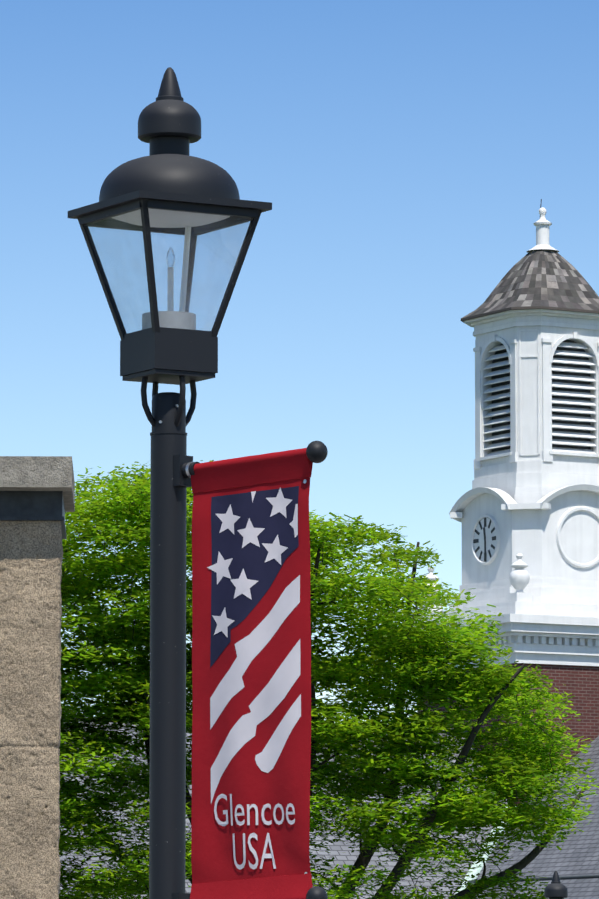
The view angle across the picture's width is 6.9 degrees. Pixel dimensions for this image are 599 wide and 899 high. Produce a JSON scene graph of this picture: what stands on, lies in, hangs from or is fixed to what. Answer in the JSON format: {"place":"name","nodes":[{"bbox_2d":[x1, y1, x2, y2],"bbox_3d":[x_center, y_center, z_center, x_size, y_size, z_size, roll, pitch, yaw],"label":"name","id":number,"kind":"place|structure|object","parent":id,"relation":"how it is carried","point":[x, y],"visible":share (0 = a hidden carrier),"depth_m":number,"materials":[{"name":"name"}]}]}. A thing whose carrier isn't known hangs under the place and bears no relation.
{"place":"outdoors","nodes":[
{"label":"outdoors","id":0,"kind":"place"},
{"bbox_2d":[68,67,271,898],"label":"street lamp","id":1,"kind":"object","parent":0,"point":[168,185],"visible":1,"depth_m":13.80,"materials":[{"name":"black metal"}]},
{"bbox_2d":[172,441,327,898],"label":"banner","id":2,"kind":"object","parent":1,"relation":"attached to","point":[251,678],"visible":1,"depth_m":13.56,"materials":[{"name":"red fabric"}]},
{"bbox_2d":[214,794,294,868],"bbox_3d":[-0.124,1.032,13.507,0.311,0.208,0.016,-6,-9,42],"label":"banner lettering","id":3,"kind":"object","parent":2,"relation":"attached to","point":[251,848],"visible":1,"depth_m":13.51},
{"bbox_2d":[0,0,598,723],"label":"sky","id":4,"kind":"structure","parent":0,"point":[405,154],"materials":[{"name":"blue"}]},
{"bbox_2d":[59,460,598,898],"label":"tree","id":5,"kind":"object","parent":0,"point":[101,679],"depth_m":48.76,"materials":[{"name":"green plant"}]},
{"label":"ground","id":6,"kind":"structure","parent":0,"visible":0},
{"bbox_2d":[0,456,74,898],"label":"stone pier","id":7,"kind":"structure","parent":6,"relation":"on","point":[37,497],"depth_m":15.95,"materials":[{"name":"stone"}]},
{"bbox_2d":[59,716,598,898],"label":"roof","id":8,"kind":"structure","parent":6,"relation":"on","point":[574,862],"depth_m":111.90,"materials":[{"name":"stone"}]},
{"bbox_2d":[413,460,598,803],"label":"clock tower","id":9,"kind":"structure","parent":8,"relation":"on","point":[530,550],"depth_m":117.76,"materials":[{"name":"white paint"}]},
{"bbox_2d":[471,312,598,468],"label":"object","id":10,"kind":"object","parent":9,"relation":"on","point":[569,434],"visible":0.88,"depth_m":118.98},
{"bbox_2d":[476,326,598,466],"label":"belfry","id":11,"kind":"object","parent":9,"relation":"on","point":[529,405],"visible":0.31,"depth_m":118.59,"materials":[{"name":"white paint"}]},
{"bbox_2d":[461,199,598,326],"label":"cupola roof","id":12,"kind":"structure","parent":11,"relation":"on","point":[542,275],"depth_m":119.46,"materials":[{"name":"grey tile"}]},
{"bbox_2d":[544,871,567,898],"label":"street lamp","id":13,"kind":"object","parent":6,"relation":"on","point":[555,889],"visible":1,"depth_m":37.82,"materials":[{"name":"black metal"}]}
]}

